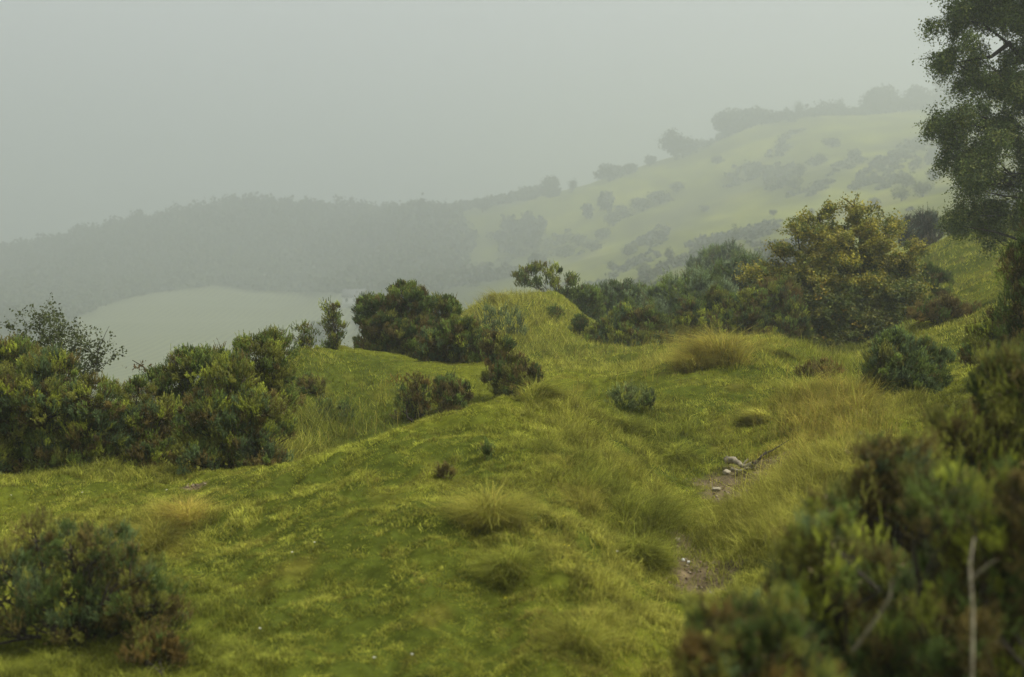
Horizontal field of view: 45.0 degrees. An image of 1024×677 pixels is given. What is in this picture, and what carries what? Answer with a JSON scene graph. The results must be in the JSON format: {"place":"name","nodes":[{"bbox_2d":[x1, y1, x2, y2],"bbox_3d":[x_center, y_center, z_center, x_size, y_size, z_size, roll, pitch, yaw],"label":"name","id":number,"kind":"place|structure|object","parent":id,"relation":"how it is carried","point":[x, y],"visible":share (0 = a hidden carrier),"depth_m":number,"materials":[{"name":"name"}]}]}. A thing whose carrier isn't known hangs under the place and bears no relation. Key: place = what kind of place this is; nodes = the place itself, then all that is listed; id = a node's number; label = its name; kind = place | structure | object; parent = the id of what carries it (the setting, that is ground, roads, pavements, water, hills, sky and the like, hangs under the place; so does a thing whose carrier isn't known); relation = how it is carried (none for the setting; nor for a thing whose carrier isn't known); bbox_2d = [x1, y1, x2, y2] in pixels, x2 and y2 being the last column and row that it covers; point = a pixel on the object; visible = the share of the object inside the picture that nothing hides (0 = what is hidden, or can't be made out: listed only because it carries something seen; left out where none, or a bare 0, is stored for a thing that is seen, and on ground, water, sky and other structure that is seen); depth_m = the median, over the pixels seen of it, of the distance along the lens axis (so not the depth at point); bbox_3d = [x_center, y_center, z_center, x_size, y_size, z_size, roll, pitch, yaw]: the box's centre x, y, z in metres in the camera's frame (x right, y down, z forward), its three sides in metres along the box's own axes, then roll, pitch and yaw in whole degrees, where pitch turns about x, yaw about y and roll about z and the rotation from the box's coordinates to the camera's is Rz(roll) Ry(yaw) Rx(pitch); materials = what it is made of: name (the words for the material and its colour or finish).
{"place":"outdoors","nodes":[
{"label":"outdoors","id":0,"kind":"place"},
{"bbox_2d":[43,285,362,396],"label":"field","id":1,"kind":"structure","parent":0,"point":[150,328],"depth_m":419.90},
{"bbox_2d":[0,97,1023,676],"bbox_3d":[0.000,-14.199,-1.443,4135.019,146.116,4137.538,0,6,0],"label":"ground","id":2,"kind":"structure","parent":0,"point":[682,215],"depth_m":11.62,"materials":[{"name":"plant"}]},
{"bbox_2d":[0,292,126,399],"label":"twiggy shrub","id":3,"kind":"object","parent":2,"relation":"on","point":[42,318],"visible":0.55,"depth_m":15.06,"materials":[{"name":"green plant"}]},
{"bbox_2d":[0,331,137,475],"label":"gorse bush","id":4,"kind":"object","parent":2,"relation":"on","point":[31,429],"visible":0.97,"depth_m":12.66,"materials":[{"name":"green plant"}]},
{"bbox_2d":[0,502,195,651],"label":"gorse bush","id":5,"kind":"object","parent":2,"relation":"on","point":[89,614],"visible":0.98,"depth_m":7.19,"materials":[{"name":"green plant"}]},
{"bbox_2d":[104,370,185,469],"bbox_3d":[-3.917,0.892,13.020,1.005,1.111,0.669,0,6,0],"label":"gorse bush","id":6,"kind":"object","parent":2,"relation":"on","point":[150,446],"visible":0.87,"depth_m":12.93,"materials":[{"name":"green plant"}]},
{"bbox_2d":[114,610,194,676],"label":"gorse bush","id":7,"kind":"object","parent":2,"relation":"on","point":[156,644],"visible":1,"depth_m":7.04,"materials":[{"name":"green plant"}]},
{"bbox_2d":[91,502,227,556],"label":"grass tussock","id":8,"kind":"object","parent":2,"relation":"on","point":[154,536],"depth_m":9.54,"materials":[{"name":"plant"}]},
{"bbox_2d":[128,487,232,531],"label":"grass tussock","id":9,"kind":"object","parent":2,"relation":"on","point":[176,508],"depth_m":9.94,"materials":[{"name":"plant"}]},
{"bbox_2d":[138,337,233,470],"bbox_3d":[-3.608,0.829,14.017,1.391,1.682,0.865,0,6,0],"label":"gorse bush","id":10,"kind":"object","parent":2,"relation":"on","point":[190,360],"visible":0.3,"depth_m":13.85,"materials":[{"name":"green plant"}]},
{"bbox_2d":[163,346,294,475],"bbox_3d":[-2.797,0.759,12.234,1.278,1.406,0.824,0,6,0],"label":"gorse bush","id":11,"kind":"object","parent":2,"relation":"on","point":[233,431],"visible":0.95,"depth_m":12.13,"materials":[{"name":"green plant"}]},
{"bbox_2d":[221,323,306,450],"bbox_3d":[-2.812,0.770,13.901,0.982,1.898,0.860,0,6,0],"label":"gorse bush","id":12,"kind":"object","parent":2,"relation":"on","point":[268,347],"visible":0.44,"depth_m":13.78,"materials":[{"name":"green plant"}]},
{"bbox_2d":[289,319,321,349],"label":"gorse bush","id":13,"kind":"object","parent":2,"relation":"on","point":[303,340],"visible":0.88,"depth_m":19.82,"materials":[{"name":"green plant"}]},
{"bbox_2d":[0,183,615,347],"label":"wood","id":14,"kind":"object","parent":2,"relation":"on","point":[73,272],"visible":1,"depth_m":547.11,"materials":[{"name":"green plant"}]},
{"bbox_2d":[294,370,327,396],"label":"gorse bush","id":15,"kind":"object","parent":2,"relation":"on","point":[307,382],"visible":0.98,"depth_m":17.93,"materials":[{"name":"green plant"}]},
{"bbox_2d":[318,297,349,349],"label":"gorse bush","id":16,"kind":"object","parent":2,"relation":"on","point":[334,338],"visible":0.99,"depth_m":20.82,"materials":[{"name":"green plant"}]},
{"bbox_2d":[313,394,356,423],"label":"weed clump","id":17,"kind":"object","parent":2,"relation":"on","point":[344,407],"visible":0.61,"depth_m":17.21,"materials":[{"name":"green plant"}]},
{"bbox_2d":[341,289,366,308],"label":"white house","id":18,"kind":"structure","parent":2,"relation":"on","point":[348,298],"depth_m":405.97,"materials":[{"name":"stone"}]},
{"bbox_2d":[350,278,462,358],"bbox_3d":[-1.917,-0.278,22.524,2.141,1.662,1.358,0,6,0],"label":"gorse bush","id":19,"kind":"object","parent":2,"relation":"on","point":[396,322],"visible":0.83,"depth_m":22.28,"materials":[{"name":"green plant"}]},
{"bbox_2d":[387,369,433,421],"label":"gorse bush","id":20,"kind":"object","parent":2,"relation":"on","point":[417,396],"visible":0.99,"depth_m":17.09,"materials":[{"name":"green plant"}]},
{"bbox_2d":[434,460,457,478],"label":"weed sprig","id":21,"kind":"object","parent":2,"relation":"on","point":[441,472],"visible":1,"depth_m":10.01,"materials":[{"name":"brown plant"}]},
{"bbox_2d":[426,366,475,415],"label":"gorse bush","id":22,"kind":"object","parent":2,"relation":"on","point":[454,392],"visible":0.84,"depth_m":16.99,"materials":[{"name":"green plant"}]},
{"bbox_2d":[412,313,498,362],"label":"gorse bush","id":23,"kind":"object","parent":2,"relation":"on","point":[455,339],"visible":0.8,"depth_m":20.33,"materials":[{"name":"green plant"}]},
{"bbox_2d":[471,196,492,211],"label":"hillside tree","id":24,"kind":"object","parent":2,"relation":"on","point":[483,203],"visible":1,"depth_m":604.12,"materials":[{"name":"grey plant"}]},
{"bbox_2d":[479,434,495,462],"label":"weed sprig","id":25,"kind":"object","parent":2,"relation":"on","point":[487,447],"visible":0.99,"depth_m":10.30,"materials":[{"name":"green plant"}]},
{"bbox_2d":[401,461,578,534],"bbox_3d":[-0.157,1.153,8.781,1.527,0.422,1.622,-1,6,-13],"label":"grass tussock","id":26,"kind":"object","parent":2,"relation":"on","point":[489,514],"depth_m":8.68,"materials":[{"name":"plant"}]},
{"bbox_2d":[184,444,799,594],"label":"gravel","id":27,"kind":"structure","parent":2,"relation":"on","point":[685,569],"depth_m":10.40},
{"bbox_2d":[463,298,527,336],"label":"rush clump","id":28,"kind":"object","parent":2,"relation":"on","point":[508,320],"visible":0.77,"depth_m":25.59,"materials":[{"name":"green plant"}]},
{"bbox_2d":[477,328,516,390],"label":"gorse bush","id":29,"kind":"object","parent":2,"relation":"on","point":[502,345],"visible":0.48,"depth_m":17.39,"materials":[{"name":"green plant"}]},
{"bbox_2d":[474,288,525,305],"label":"grass tussock","id":30,"kind":"object","parent":2,"relation":"on","point":[491,297],"depth_m":29.21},
{"bbox_2d":[444,532,569,596],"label":"grass tussock","id":31,"kind":"object","parent":2,"relation":"on","point":[504,569],"depth_m":7.90,"materials":[{"name":"plant"}]},
{"bbox_2d":[486,348,545,400],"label":"gorse bush","id":32,"kind":"object","parent":2,"relation":"on","point":[519,367],"visible":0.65,"depth_m":16.27,"materials":[{"name":"green plant"}]},
{"bbox_2d":[506,372,580,405],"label":"grass tussock","id":33,"kind":"object","parent":2,"relation":"on","point":[537,391],"depth_m":12.35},
{"bbox_2d":[510,260,579,296],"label":"gorse bush","id":34,"kind":"object","parent":2,"relation":"on","point":[523,277],"visible":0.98,"depth_m":32.91,"materials":[{"name":"green plant"}]},
{"bbox_2d":[538,175,561,197],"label":"hillside tree","id":35,"kind":"object","parent":2,"relation":"on","point":[549,188],"visible":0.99,"depth_m":601.64,"materials":[{"name":"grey plant"}]},
{"bbox_2d":[547,303,564,320],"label":"scrub bush","id":36,"kind":"object","parent":2,"relation":"on","point":[555,309],"visible":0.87,"depth_m":27.40,"materials":[{"name":"green plant"}]},
{"bbox_2d":[532,449,586,474],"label":"grass tussock","id":37,"kind":"object","parent":2,"relation":"on","point":[564,461],"depth_m":10.30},
{"bbox_2d":[552,241,576,256],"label":"slope shrub","id":38,"kind":"object","parent":2,"relation":"on","point":[565,250],"visible":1,"depth_m":423.57,"materials":[{"name":"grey plant"}]},
{"bbox_2d":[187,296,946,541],"bbox_3d":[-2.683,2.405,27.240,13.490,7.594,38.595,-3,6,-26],"label":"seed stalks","id":39,"kind":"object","parent":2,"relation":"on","point":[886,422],"visible":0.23,"depth_m":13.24,"materials":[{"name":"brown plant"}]},
{"bbox_2d":[507,591,646,662],"bbox_3d":[0.379,1.671,7.082,0.936,0.308,0.987,0,6,0],"label":"grass tussock","id":40,"kind":"object","parent":2,"relation":"on","point":[581,639],"depth_m":7.04,"materials":[{"name":"plant"}]},
{"bbox_2d":[567,312,588,335],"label":"scrub bush","id":41,"kind":"object","parent":2,"relation":"on","point":[580,322],"visible":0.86,"depth_m":26.37,"materials":[{"name":"green plant"}]},
{"bbox_2d":[568,233,588,245],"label":"slope shrub","id":42,"kind":"object","parent":2,"relation":"on","point":[577,238],"visible":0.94,"depth_m":443.92,"materials":[{"name":"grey plant"}]},
{"bbox_2d":[550,281,609,320],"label":"gorse bush","id":43,"kind":"object","parent":2,"relation":"on","point":[586,299],"visible":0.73,"depth_m":33.24,"materials":[{"name":"green plant"}]},
{"bbox_2d":[550,469,631,521],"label":"grass tussock","id":44,"kind":"object","parent":2,"relation":"on","point":[575,499],"depth_m":9.77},
{"bbox_2d":[582,239,603,251],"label":"slope shrub","id":45,"kind":"object","parent":2,"relation":"on","point":[592,246],"visible":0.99,"depth_m":412.76,"materials":[{"name":"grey plant"}]},
{"bbox_2d":[593,227,611,239],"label":"slope shrub","id":46,"kind":"object","parent":2,"relation":"on","point":[601,233],"visible":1,"depth_m":441.40,"materials":[{"name":"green plant"}]},
{"bbox_2d":[593,163,626,181],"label":"hillside tree","id":47,"kind":"object","parent":2,"relation":"on","point":[610,171],"visible":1,"depth_m":599.79,"materials":[{"name":"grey plant"}]},
{"bbox_2d":[603,210,621,225],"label":"slope shrub","id":48,"kind":"object","parent":2,"relation":"on","point":[613,217],"visible":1,"depth_m":458.83,"materials":[{"name":"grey plant"}]},
{"bbox_2d":[589,277,651,319],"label":"gorse bush","id":49,"kind":"object","parent":2,"relation":"on","point":[626,290],"visible":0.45,"depth_m":35.89,"materials":[{"name":"green plant"}]},
{"bbox_2d":[614,203,632,218],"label":"slope shrub","id":50,"kind":"object","parent":2,"relation":"on","point":[623,209],"visible":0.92,"depth_m":473.26,"materials":[{"name":"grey plant"}]},
{"bbox_2d":[582,301,670,346],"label":"gorse bush","id":51,"kind":"object","parent":2,"relation":"on","point":[619,323],"visible":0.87,"depth_m":25.38,"materials":[{"name":"green plant"}]},
{"bbox_2d":[620,243,638,255],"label":"slope shrub","id":52,"kind":"object","parent":2,"relation":"on","point":[628,250],"visible":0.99,"depth_m":335.73,"materials":[{"name":"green plant"}]},
{"bbox_2d":[620,163,638,174],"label":"hillside tree","id":53,"kind":"object","parent":2,"relation":"on","point":[631,168],"visible":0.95,"depth_m":604.65,"materials":[{"name":"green plant"}]},
{"bbox_2d":[604,376,655,411],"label":"gorse bush","id":54,"kind":"object","parent":2,"relation":"on","point":[645,399],"visible":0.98,"depth_m":13.93,"materials":[{"name":"green plant"}]},
{"bbox_2d":[606,411,669,441],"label":"grass tussock","id":55,"kind":"object","parent":2,"relation":"on","point":[620,420],"depth_m":13.08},
{"bbox_2d":[628,196,654,211],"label":"slope shrub","id":56,"kind":"object","parent":2,"relation":"on","point":[643,203],"visible":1,"depth_m":475.49,"materials":[{"name":"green plant"}]},
{"bbox_2d":[644,155,656,165],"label":"hillside tree","id":57,"kind":"object","parent":2,"relation":"on","point":[650,159],"visible":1,"depth_m":614.18,"materials":[{"name":"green plant"}]},
{"bbox_2d":[600,517,709,574],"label":"grass tussock","id":58,"kind":"object","parent":2,"relation":"on","point":[646,547],"depth_m":9.29,"materials":[{"name":"plant"}]},
{"bbox_2d":[645,189,673,203],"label":"slope shrub","id":59,"kind":"object","parent":2,"relation":"on","point":[660,197],"visible":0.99,"depth_m":480.75,"materials":[{"name":"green plant"}]},
{"bbox_2d":[626,476,712,532],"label":"grass tussock","id":60,"kind":"object","parent":2,"relation":"on","point":[670,498],"depth_m":10.62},
{"bbox_2d":[666,181,685,191],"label":"slope shrub","id":61,"kind":"object","parent":2,"relation":"on","point":[678,185],"visible":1,"depth_m":497.93,"materials":[{"name":"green plant"}]},
{"bbox_2d":[654,127,698,160],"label":"hillside tree","id":62,"kind":"object","parent":2,"relation":"on","point":[675,144],"visible":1,"depth_m":610.78,"materials":[{"name":"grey plant"}]},
{"bbox_2d":[648,434,712,469],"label":"grass tussock","id":63,"kind":"object","parent":2,"relation":"on","point":[679,449],"depth_m":12.80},
{"bbox_2d":[636,259,742,321],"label":"gorse bush","id":64,"kind":"object","parent":2,"relation":"on","point":[666,294],"visible":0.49,"depth_m":34.79,"materials":[{"name":"green plant"}]},
{"bbox_2d":[642,340,736,374],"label":"grass tussock","id":65,"kind":"object","parent":2,"relation":"on","point":[688,363],"depth_m":16.30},
{"bbox_2d":[653,297,726,344],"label":"gorse bush","id":66,"kind":"object","parent":2,"relation":"on","point":[687,315],"visible":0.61,"depth_m":25.95,"materials":[{"name":"green plant"}]},
{"bbox_2d":[675,280,735,324],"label":"gorse bush","id":67,"kind":"object","parent":2,"relation":"on","point":[716,295],"visible":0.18,"depth_m":27.59,"materials":[{"name":"green plant"}]},
{"bbox_2d":[684,238,758,271],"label":"misty bush","id":68,"kind":"object","parent":2,"relation":"on","point":[710,253],"visible":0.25,"depth_m":61.60,"materials":[{"name":"green plant"}]},
{"bbox_2d":[639,317,808,370],"bbox_3d":[2.788,0.079,16.653,2.824,0.885,2.788,0,6,0],"label":"grass tussock","id":69,"kind":"object","parent":2,"relation":"on","point":[716,345],"depth_m":16.53,"materials":[{"name":"plant"}]},
{"bbox_2d":[710,107,748,137],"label":"hillside tree","id":70,"kind":"object","parent":2,"relation":"on","point":[724,120],"visible":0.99,"depth_m":622.26,"materials":[{"name":"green plant"}]},
{"bbox_2d":[730,222,741,242],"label":"slope shrub","id":71,"kind":"object","parent":2,"relation":"on","point":[736,232],"visible":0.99,"depth_m":259.50,"materials":[{"name":"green plant"}]},
{"bbox_2d":[706,247,766,293],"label":"gorse bush","id":72,"kind":"object","parent":2,"relation":"on","point":[728,269],"visible":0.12,"depth_m":36.56,"materials":[{"name":"green plant"}]},
{"bbox_2d":[467,92,1021,291],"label":"hillside scrub","id":73,"kind":"object","parent":2,"relation":"on","point":[766,227],"visible":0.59,"depth_m":409.70,"materials":[{"name":"green plant"}]},
{"bbox_2d":[728,404,777,427],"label":"grass tussock","id":74,"kind":"object","parent":2,"relation":"on","point":[760,417],"depth_m":13.68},
{"bbox_2d":[723,440,788,474],"bbox_3d":[2.374,1.175,12.266,0.664,0.358,0.284,3,7,30],"label":"fallen log","id":75,"kind":"object","parent":2,"relation":"on","point":[732,460],"visible":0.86,"depth_m":12.27,"materials":[{"name":"grey wood"}]},
{"bbox_2d":[741,105,772,121],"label":"hillside tree","id":76,"kind":"object","parent":2,"relation":"on","point":[758,114],"visible":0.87,"depth_m":628.84,"materials":[{"name":"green plant"}]},
{"bbox_2d":[659,564,855,676],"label":"gorse bush","id":77,"kind":"object","parent":2,"relation":"on","point":[738,657],"visible":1,"depth_m":3.53,"materials":[{"name":"green plant"}]},
{"bbox_2d":[713,280,814,341],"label":"gorse bush","id":78,"kind":"object","parent":2,"relation":"on","point":[736,311],"visible":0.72,"depth_m":26.50,"materials":[{"name":"green plant"}]},
{"bbox_2d":[738,274,804,332],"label":"gorse bush","id":79,"kind":"object","parent":2,"relation":"on","point":[792,286],"visible":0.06,"depth_m":27.86,"materials":[{"name":"green plant"}]},
{"bbox_2d":[764,344,802,359],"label":"grass tussock","id":80,"kind":"object","parent":2,"relation":"on","point":[779,351],"depth_m":17.60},
{"bbox_2d":[784,176,805,188],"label":"slope shrub","id":81,"kind":"object","parent":2,"relation":"on","point":[795,182],"visible":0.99,"depth_m":388.52,"materials":[{"name":"green plant"}]},
{"bbox_2d":[790,163,806,176],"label":"slope shrub","id":82,"kind":"object","parent":2,"relation":"on","point":[801,168],"visible":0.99,"depth_m":417.22,"materials":[{"name":"green plant"}]},
{"bbox_2d":[758,363,860,408],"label":"grass tussock","id":83,"kind":"object","parent":2,"relation":"on","point":[795,386],"depth_m":14.24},
{"bbox_2d":[793,356,845,378],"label":"weed clump","id":84,"kind":"object","parent":2,"relation":"on","point":[825,360],"visible":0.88,"depth_m":16.20,"materials":[{"name":"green plant"}]},
{"bbox_2d":[814,152,831,163],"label":"slope shrub","id":85,"kind":"object","parent":2,"relation":"on","point":[819,159],"visible":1,"depth_m":453.69,"materials":[{"name":"green plant"}]},
{"bbox_2d":[821,137,840,146],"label":"slope shrub","id":86,"kind":"object","parent":2,"relation":"on","point":[832,142],"visible":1,"depth_m":494.60,"materials":[{"name":"green plant"}]},
{"bbox_2d":[734,191,937,347],"bbox_3d":[7.556,-1.349,28.676,5.006,4.253,3.453,0,6,0],"label":"hawthorn tree","id":87,"kind":"object","parent":2,"relation":"on","point":[851,310],"visible":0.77,"depth_m":28.34,"materials":[{"name":"green plant"}]},
{"bbox_2d":[740,476,944,676],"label":"gorse bush","id":88,"kind":"object","parent":2,"relation":"on","point":[813,571],"visible":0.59,"depth_m":4.36,"materials":[{"name":"green plant"}]},
{"bbox_2d":[858,83,903,106],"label":"hillside tree","id":89,"kind":"object","parent":2,"relation":"on","point":[881,95],"visible":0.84,"depth_m":647.00,"materials":[{"name":"green plant"}]},
{"bbox_2d":[813,426,978,676],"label":"gorse bush","id":90,"kind":"object","parent":2,"relation":"on","point":[890,473],"visible":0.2,"depth_m":5.05,"materials":[{"name":"green plant"}]},
{"bbox_2d":[889,186,911,200],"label":"slope shrub","id":91,"kind":"object","parent":2,"relation":"on","point":[902,193],"visible":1,"depth_m":261.69,"materials":[{"name":"green plant"}]},
{"bbox_2d":[891,170,916,187],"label":"slope shrub","id":92,"kind":"object","parent":2,"relation":"on","point":[906,179],"visible":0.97,"depth_m":300.64,"materials":[{"name":"green plant"}]},
{"bbox_2d":[857,321,956,397],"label":"gorse bush","id":93,"kind":"object","parent":2,"relation":"on","point":[906,358],"visible":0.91,"depth_m":14.27,"materials":[{"name":"green plant"}]},
{"bbox_2d":[901,84,936,100],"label":"hillside tree","id":94,"kind":"object","parent":2,"relation":"on","point":[917,91],"visible":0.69,"depth_m":657.15,"materials":[{"name":"green plant"}]},
{"bbox_2d":[894,202,945,247],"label":"scrub bush","id":95,"kind":"object","parent":2,"relation":"on","point":[922,225],"visible":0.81,"depth_m":45.51,"materials":[{"name":"green plant"}]},
{"bbox_2d":[910,180,934,196],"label":"slope shrub","id":96,"kind":"object","parent":2,"relation":"on","point":[920,189],"visible":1,"depth_m":256.75,"materials":[{"name":"green plant"}]},
{"bbox_2d":[839,442,1023,676],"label":"gorse bush","id":97,"kind":"object","parent":2,"relation":"on","point":[987,639],"visible":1,"depth_m":3.90,"materials":[{"name":"green plant"}]},
{"bbox_2d":[915,259,956,305],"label":"gorse bush","id":98,"kind":"object","parent":2,"relation":"on","point":[936,275],"visible":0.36,"depth_m":30.35,"materials":[{"name":"green plant"}]},
{"bbox_2d":[931,74,958,98],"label":"hillside tree","id":99,"kind":"object","parent":2,"relation":"on","point":[942,88],"visible":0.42,"depth_m":663.73,"materials":[{"name":"green plant"}]},
{"bbox_2d":[905,288,985,324],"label":"bramble","id":100,"kind":"object","parent":2,"relation":"on","point":[948,306],"visible":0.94,"depth_m":21.75,"materials":[{"name":"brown plant"}]},
{"bbox_2d":[869,331,1023,633],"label":"gorse bush","id":101,"kind":"object","parent":2,"relation":"on","point":[1001,436],"visible":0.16,"depth_m":5.63,"materials":[{"name":"green plant"}]},
{"bbox_2d":[910,0,1023,262],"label":"birch tree","id":102,"kind":"object","parent":2,"relation":"on","point":[974,172],"visible":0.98,"depth_m":23.48,"materials":[{"name":"green plant"}]},
{"bbox_2d":[956,300,1021,386],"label":"gorse bush","id":103,"kind":"object","parent":2,"relation":"on","point":[971,339],"visible":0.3,"depth_m":13.15,"materials":[{"name":"green plant"}]},
{"bbox_2d":[987,194,1023,368],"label":"gorse bush","id":104,"kind":"object","parent":2,"relation":"on","point":[1014,255],"visible":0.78,"depth_m":11.98,"materials":[{"name":"green plant"}]},
{"bbox_2d":[0,0,1023,234],"label":"sky","id":105,"kind":"structure","parent":0,"point":[117,108],"materials":[{"name":"grey"}]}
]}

